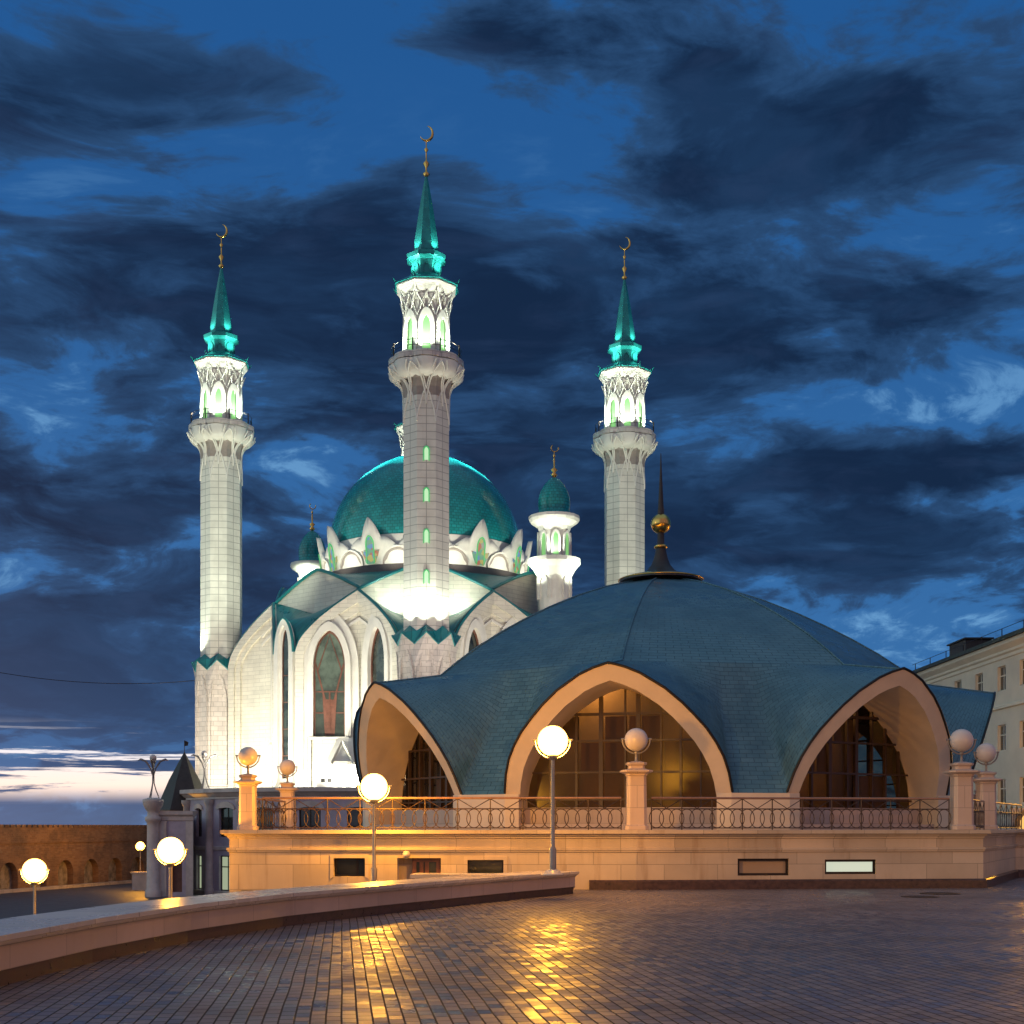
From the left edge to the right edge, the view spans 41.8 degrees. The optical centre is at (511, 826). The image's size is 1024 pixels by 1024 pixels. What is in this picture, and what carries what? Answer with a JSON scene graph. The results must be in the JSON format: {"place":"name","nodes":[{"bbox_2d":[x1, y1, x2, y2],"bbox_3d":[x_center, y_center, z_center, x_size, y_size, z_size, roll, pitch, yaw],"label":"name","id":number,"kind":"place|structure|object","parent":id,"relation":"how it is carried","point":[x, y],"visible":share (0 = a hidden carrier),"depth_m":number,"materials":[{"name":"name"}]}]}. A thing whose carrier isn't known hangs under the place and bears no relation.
{"place":"outdoors","nodes":[
{"label":"outdoors","id":0,"kind":"place"},
{"bbox_2d":[0,883,144,918],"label":"road","id":1,"kind":"structure","parent":0,"point":[16,904],"depth_m":101.81,"materials":[{"name":"grey asphalt"}]},
{"bbox_2d":[19,869,49,913],"bbox_3d":[-12.997,3.158,36.500,0.650,4.585,0.650,0,0,-44],"label":"street lamp","id":2,"kind":"object","parent":1,"relation":"on","point":[34,884],"visible":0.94,"depth_m":36.48,"materials":[{"name":"metal"}]},
{"bbox_2d":[0,880,131,893],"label":"kerb","id":3,"kind":"structure","parent":1,"relation":"on","point":[63,886],"depth_m":118.19,"materials":[{"name":"stone"}]},
{"bbox_2d":[131,872,146,889],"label":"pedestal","id":4,"kind":"object","parent":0,"point":[139,880],"visible":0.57,"depth_m":115.10,"materials":[{"name":"grey stone"}]},
{"bbox_2d":[135,845,145,871],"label":"street lamp","id":5,"kind":"object","parent":4,"relation":"on","point":[140,856],"visible":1,"depth_m":115.97,"materials":[{"name":"metal"}]},
{"bbox_2d":[116,893,203,903],"bbox_3d":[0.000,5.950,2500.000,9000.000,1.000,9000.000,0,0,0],"label":"ground","id":6,"kind":"structure","parent":0,"point":[143,898],"depth_m":101.89,"materials":[{"name":"stone"}]},
{"bbox_2d":[0,825,146,889],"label":"fortress wall","id":7,"kind":"structure","parent":6,"relation":"on","point":[72,854],"depth_m":122.44,"materials":[{"name":"brick"}]},
{"bbox_2d":[142,798,197,896],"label":"corner bastion","id":8,"kind":"object","parent":6,"relation":"on","point":[170,836],"visible":0.96,"depth_m":104.31,"materials":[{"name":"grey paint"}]},
{"bbox_2d":[138,755,167,797],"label":"branching lamp","id":9,"kind":"object","parent":8,"relation":"on","point":[153,758],"visible":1,"depth_m":104.12,"materials":[{"name":"silver metal"}]},
{"bbox_2d":[173,857,181,891],"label":"door","id":10,"kind":"structure","parent":8,"relation":"in","point":[177,870],"depth_m":104.88,"materials":[{"name":"brown wood"}]},
{"bbox_2d":[153,849,187,897],"bbox_3d":[-8.402,2.853,33.000,0.650,5.195,0.650,0,0,-44],"label":"street lamp","id":11,"kind":"object","parent":6,"relation":"on","point":[170,865],"visible":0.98,"depth_m":32.97,"materials":[{"name":"metal"}]},
{"bbox_2d":[160,740,201,810],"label":"pyramid roofed tower","id":12,"kind":"structure","parent":6,"relation":"on","point":[184,776],"depth_m":112.98,"materials":[{"name":"grey metal"}]},
{"bbox_2d":[179,787,415,894],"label":"podium building","id":13,"kind":"structure","parent":6,"relation":"on","point":[217,809],"depth_m":106.68,"materials":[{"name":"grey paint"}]},
{"bbox_2d":[199,809,201,836],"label":"window","id":14,"kind":"structure","parent":13,"relation":"in","point":[200,811],"depth_m":109.86,"materials":[{"name":"glass"}]},
{"bbox_2d":[199,855,201,888],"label":"window","id":15,"kind":"structure","parent":13,"relation":"in","point":[200,856],"depth_m":109.86,"materials":[{"name":"glass"}]},
{"bbox_2d":[191,751,217,788],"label":"branching lamp","id":16,"kind":"object","parent":13,"relation":"on","point":[204,754],"visible":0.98,"depth_m":109.92,"materials":[{"name":"silver metal"}]},
{"bbox_2d":[187,224,255,788],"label":"minaret","id":17,"kind":"object","parent":13,"relation":"on","point":[220,434],"visible":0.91,"depth_m":124.94,"materials":[{"name":"white stone"}]},
{"bbox_2d":[0,672,194,683],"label":"overhead cable","id":18,"kind":"object","parent":17,"relation":"attached to","point":[104,683],"visible":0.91,"depth_m":124.25,"materials":[{"name":"metal"}]},
{"bbox_2d":[204,388,235,418],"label":"lantern windows","id":19,"kind":"structure","parent":17,"relation":"in","point":[218,397],"depth_m":125.34,"materials":[{"name":"green glass"}]},
{"bbox_2d":[221,856,228,890],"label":"window","id":20,"kind":"structure","parent":13,"relation":"in","point":[224,859],"depth_m":106.84,"materials":[{"name":"glass"}]},
{"bbox_2d":[221,808,232,836],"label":"window","id":21,"kind":"structure","parent":13,"relation":"in","point":[226,813],"depth_m":106.76,"materials":[{"name":"glass"}]},
{"bbox_2d":[257,807,271,829],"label":"window","id":22,"kind":"structure","parent":13,"relation":"in","point":[260,807],"depth_m":104.77,"materials":[{"name":"glass"}]},
{"bbox_2d":[300,807,320,826],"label":"window","id":23,"kind":"structure","parent":13,"relation":"in","point":[311,813],"depth_m":103.91,"materials":[{"name":"glass"}]},
{"bbox_2d":[316,764,359,786],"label":"equipment box","id":24,"kind":"object","parent":13,"relation":"on","point":[336,775],"visible":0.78,"depth_m":108.10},
{"bbox_2d":[327,738,353,763],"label":"entrance porch","id":25,"kind":"object","parent":13,"relation":"on","point":[342,749],"visible":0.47,"depth_m":111.49,"materials":[{"name":"white stone"}]},
{"bbox_2d":[348,807,362,826],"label":"window","id":26,"kind":"structure","parent":13,"relation":"in","point":[354,813],"depth_m":103.63,"materials":[{"name":"glass"}]},
{"bbox_2d":[394,421,403,455],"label":"minaret","id":27,"kind":"object","parent":13,"relation":"on","point":[398,429],"visible":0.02,"depth_m":146.04,"materials":[{"name":"white stone"}]},
{"bbox_2d":[228,445,580,787],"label":"mosque","id":28,"kind":"structure","parent":13,"relation":"on","point":[312,657],"depth_m":116.75,"materials":[{"name":"white stone"}]},
{"bbox_2d":[282,630,287,778],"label":"corner window","id":29,"kind":"structure","parent":28,"relation":"in","point":[285,640],"depth_m":115.27,"materials":[{"name":"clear glass"}]},
{"bbox_2d":[314,631,344,736],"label":"window","id":30,"kind":"structure","parent":28,"relation":"in","point":[329,661],"depth_m":114.21,"materials":[{"name":"green glass"}]},
{"bbox_2d":[328,543,336,570],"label":"petal window","id":31,"kind":"structure","parent":28,"relation":"in","point":[332,564],"depth_m":122.46,"materials":[{"name":"multicoloured glass"}]},
{"bbox_2d":[362,535,378,563],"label":"petal window","id":32,"kind":"structure","parent":28,"relation":"in","point":[370,557],"depth_m":119.13,"materials":[{"name":"multicoloured glass"}]},
{"bbox_2d":[371,629,383,682],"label":"window","id":33,"kind":"structure","parent":28,"relation":"in","point":[377,655],"depth_m":112.27,"materials":[{"name":"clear glass"}]},
{"bbox_2d":[468,630,478,651],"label":"window","id":34,"kind":"structure","parent":28,"relation":"in","point":[474,642],"depth_m":112.74,"materials":[{"name":"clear glass"}]},
{"bbox_2d":[472,537,488,565],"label":"petal window","id":35,"kind":"structure","parent":28,"relation":"in","point":[480,557],"depth_m":119.83,"materials":[{"name":"multicoloured glass"}]},
{"bbox_2d":[513,546,521,573],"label":"petal window","id":36,"kind":"structure","parent":28,"relation":"in","point":[517,564],"depth_m":123.67,"materials":[{"name":"multicoloured glass"}]},
{"bbox_2d":[388,126,464,786],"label":"minaret","id":37,"kind":"object","parent":13,"relation":"on","point":[426,369],"visible":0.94,"depth_m":107.14,"materials":[{"name":"white stone"}]},
{"bbox_2d":[408,315,444,350],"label":"lantern windows","id":38,"kind":"structure","parent":37,"relation":"in","point":[426,329],"depth_m":107.15,"materials":[{"name":"green glass"}]},
{"bbox_2d":[423,446,429,460],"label":"shaft window","id":39,"kind":"structure","parent":37,"relation":"in","point":[426,451],"depth_m":106.97,"materials":[{"name":"green glass"}]},
{"bbox_2d":[423,487,429,501],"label":"shaft window","id":40,"kind":"structure","parent":37,"relation":"in","point":[426,492],"depth_m":106.97,"materials":[{"name":"green glass"}]},
{"bbox_2d":[423,528,429,543],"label":"shaft window","id":41,"kind":"structure","parent":37,"relation":"in","point":[426,534],"depth_m":106.97,"materials":[{"name":"green glass"}]},
{"bbox_2d":[423,569,429,583],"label":"shaft window","id":42,"kind":"structure","parent":37,"relation":"in","point":[426,574],"depth_m":106.97,"materials":[{"name":"green glass"}]},
{"bbox_2d":[591,237,657,585],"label":"minaret","id":43,"kind":"object","parent":13,"relation":"on","point":[625,442],"visible":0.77,"depth_m":127.76,"materials":[{"name":"white stone"}]},
{"bbox_2d":[611,398,640,426],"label":"lantern windows","id":44,"kind":"structure","parent":43,"relation":"in","point":[627,407],"depth_m":127.62,"materials":[{"name":"green glass"}]},
{"bbox_2d":[0,878,1023,1023],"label":"plaza","id":45,"kind":"structure","parent":0,"point":[806,956],"depth_m":14.77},
{"bbox_2d":[0,871,578,985],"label":"parapet","id":46,"kind":"structure","parent":45,"relation":"on","point":[35,945],"depth_m":18.79,"materials":[{"name":"beige stone"}]},
{"bbox_2d":[533,739,572,874],"bbox_3d":[0.870,-0.565,28.600,0.650,3.185,0.650,0,0,44],"label":"street lamp","id":47,"kind":"object","parent":46,"relation":"on","point":[552,870],"visible":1,"depth_m":28.56,"materials":[{"name":"metal"}]},
{"bbox_2d":[220,829,1023,892],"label":"pavilion terrace","id":48,"kind":"structure","parent":45,"relation":"on","point":[676,859],"depth_m":33.18,"materials":[{"name":"beige stone"}]},
{"bbox_2d":[233,747,261,829],"bbox_3d":[-6.620,-0.963,33.620,0.640,2.083,0.640,0,0,0],"label":"lamp post","id":49,"kind":"object","parent":48,"relation":"on","point":[247,783],"visible":1,"depth_m":33.43,"materials":[{"name":"beige stone"}]},
{"bbox_2d":[257,798,285,829],"bbox_3d":[-6.550,-0.335,36.200,0.056,0.827,4.500,0,0,1],"label":"terrace railing","id":50,"kind":"object","parent":48,"relation":"on","point":[278,819],"visible":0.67,"depth_m":36.32,"materials":[{"name":"metal"}]},
{"bbox_2d":[275,759,298,826],"bbox_3d":[-6.500,-0.938,38.800,0.624,2.032,0.624,0,0,0],"label":"lamp post","id":51,"kind":"object","parent":48,"relation":"on","point":[287,769],"visible":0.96,"depth_m":38.61,"materials":[{"name":"beige stone"}]},
{"bbox_2d":[335,858,364,875],"bbox_3d":[-4.020,1.002,33.373,0.777,0.457,0.065,0,0,1],"label":"window","id":52,"kind":"structure","parent":48,"relation":"in","point":[343,866],"depth_m":33.38,"materials":[{"name":"glass"}]},
{"bbox_2d":[402,851,409,858],"bbox_3d":[-2.600,0.690,32.931,0.200,0.200,0.138,0,0,0],"label":"wall lamp","id":53,"kind":"object","parent":48,"relation":"attached to","point":[405,854],"visible":1,"depth_m":32.94,"materials":[{"name":"glass"}]},
{"bbox_2d":[412,858,440,878],"bbox_3d":[-2.125,1.159,33.276,0.700,0.773,0.065,0,0,1],"label":"basement door","id":54,"kind":"structure","parent":48,"relation":"in","point":[419,865],"depth_m":33.25,"materials":[{"name":"brown wood"}]},
{"bbox_2d":[260,797,623,829],"bbox_3d":[-1.765,-0.335,33.510,9.092,0.827,0.056,0,0,1],"label":"terrace railing","id":55,"kind":"object","parent":48,"relation":"on","point":[360,827],"visible":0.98,"depth_m":33.50,"materials":[{"name":"black metal"}]},
{"bbox_2d":[468,860,502,872],"bbox_3d":[-0.655,1.018,33.304,0.891,0.398,0.060,0,0,1],"label":"window","id":56,"kind":"structure","parent":48,"relation":"in","point":[474,866],"depth_m":33.32,"materials":[{"name":"glass"}]},
{"bbox_2d":[620,728,652,829],"bbox_3d":[3.100,-1.192,33.450,0.780,2.540,0.780,0,0,0],"label":"lamp post","id":57,"kind":"object","parent":48,"relation":"on","point":[636,772],"visible":1,"depth_m":33.21,"materials":[{"name":"beige stone"}]},
{"bbox_2d":[353,454,995,829],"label":"blue pavilion","id":58,"kind":"structure","parent":48,"relation":"on","point":[711,690],"depth_m":40.61,"materials":[{"name":"metal"}]},
{"bbox_2d":[738,858,787,875],"bbox_3d":[6.253,1.003,33.490,1.316,0.425,0.186,0,0,-1],"label":"window","id":59,"kind":"structure","parent":48,"relation":"in","point":[746,867],"depth_m":33.49,"materials":[{"name":"glass"}]},
{"bbox_2d":[649,797,950,829],"bbox_3d":[7.340,-0.335,33.920,7.903,0.827,0.056,0,0,-7],"label":"terrace railing","id":60,"kind":"object","parent":48,"relation":"on","point":[861,827],"visible":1,"depth_m":33.91,"materials":[{"name":"black metal"}]},
{"bbox_2d":[825,859,874,873],"bbox_3d":[8.487,1.004,33.741,1.336,0.368,0.188,0,0,-1],"label":"window","id":61,"kind":"structure","parent":48,"relation":"in","point":[851,866],"depth_m":33.74,"materials":[{"name":"glass"}]},
{"bbox_2d":[943,729,980,829],"bbox_3d":[11.550,-1.217,34.450,0.796,2.591,0.796,0,0,0],"label":"lamp post","id":62,"kind":"object","parent":48,"relation":"on","point":[961,773],"visible":1,"depth_m":34.21,"materials":[{"name":"beige stone"}]},
{"bbox_2d":[973,799,984,829],"bbox_3d":[12.650,-0.335,36.575,0.056,0.827,3.711,0,0,26],"label":"terrace railing","id":63,"kind":"object","parent":48,"relation":"on","point":[980,817],"visible":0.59,"depth_m":37.38,"materials":[{"name":"brown paint"}]},
{"bbox_2d":[973,743,1002,829],"bbox_3d":[13.650,-1.167,38.600,0.764,2.489,0.764,0,0,0],"label":"lamp post","id":64,"kind":"object","parent":48,"relation":"on","point":[986,781],"visible":0.95,"depth_m":38.37,"materials":[{"name":"beige stone"}]},
{"bbox_2d":[996,802,1021,828],"bbox_3d":[15.525,-0.335,42.100,0.056,0.827,6.628,0,0,29],"label":"terrace railing","id":65,"kind":"object","parent":48,"relation":"on","point":[1008,813],"visible":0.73,"depth_m":42.58,"materials":[{"name":"metal"}]},
{"bbox_2d":[997,808,1023,828],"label":"lit entrance","id":66,"kind":"object","parent":48,"relation":"on","point":[998,819],"visible":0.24,"depth_m":57.50,"materials":[{"name":"beige paint"}]},
{"bbox_2d":[901,896,936,897],"bbox_3d":[9.000,1.542,29.600,0.800,0.008,0.800,0,0,0],"label":"manhole cover","id":67,"kind":"object","parent":45,"relation":"on","point":[920,896],"visible":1,"depth_m":29.61,"materials":[{"name":"metal"}]},
{"bbox_2d":[920,892,960,894],"bbox_3d":[9.900,1.541,31.000,0.920,0.010,0.920,0,0,0],"label":"manhole cover","id":68,"kind":"object","parent":45,"relation":"on","point":[940,893],"visible":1,"depth_m":30.93,"materials":[{"name":"metal"}]},
{"bbox_2d":[0,0,1023,824],"label":"sky","id":69,"kind":"structure","parent":0,"point":[819,204],"materials":[{"name":"blue"}]},
{"bbox_2d":[913,620,1023,808],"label":"cream building","id":70,"kind":"structure","parent":0,"point":[989,664],"depth_m":87.18,"materials":[{"name":"paint"}]},
{"bbox_2d":[977,673,982,690],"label":"window","id":71,"kind":"structure","parent":70,"relation":"in","point":[980,676],"depth_m":91.23,"materials":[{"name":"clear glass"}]},
{"bbox_2d":[1000,666,1005,690],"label":"window","id":72,"kind":"structure","parent":70,"relation":"in","point":[1002,669],"depth_m":87.00,"materials":[{"name":"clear glass"}]},
{"bbox_2d":[1000,724,1005,750],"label":"window","id":73,"kind":"structure","parent":70,"relation":"in","point":[1003,727],"depth_m":86.97,"materials":[{"name":"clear glass"}]},
{"bbox_2d":[1000,779,1005,802],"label":"window","id":74,"kind":"structure","parent":70,"relation":"in","point":[1002,783],"depth_m":86.97,"materials":[{"name":"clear glass"}]},
{"bbox_2d":[1022,660,1023,684],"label":"window","id":75,"kind":"structure","parent":70,"relation":"in","point":[1022,660],"depth_m":83.58,"materials":[{"name":"clear glass"}]},
{"bbox_2d":[1022,721,1023,747],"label":"window","id":76,"kind":"structure","parent":70,"relation":"in","point":[1022,721],"depth_m":83.58,"materials":[{"name":"clear glass"}]},
{"bbox_2d":[1022,777,1023,802],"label":"window","id":77,"kind":"structure","parent":70,"relation":"in","point":[1022,777],"depth_m":83.58,"materials":[{"name":"clear glass"}]},
{"bbox_2d":[973,770,981,809],"bbox_3d":[17.300,-1.002,49.500,0.663,2.159,0.663,0,0,0],"label":"lamp post","id":78,"kind":"object","parent":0,"point":[975,776],"visible":0.11,"depth_m":49.46,"materials":[{"name":"metal"}]},
{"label":"walkway","id":79,"kind":"structure","parent":0,"visible":0},
{"bbox_2d":[356,785,391,881],"bbox_3d":[-3.324,0.142,32.300,0.650,2.855,0.650,0,0,-44],"label":"street lamp","id":80,"kind":"object","parent":79,"relation":"on","point":[373,868],"visible":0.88,"depth_m":32.26,"materials":[{"name":"metal"}]},
{"bbox_2d":[410,873,493,878],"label":"wall","id":81,"kind":"structure","parent":79,"relation":"on","point":[421,875],"depth_m":30.91,"materials":[{"name":"beige stone"}]}
]}

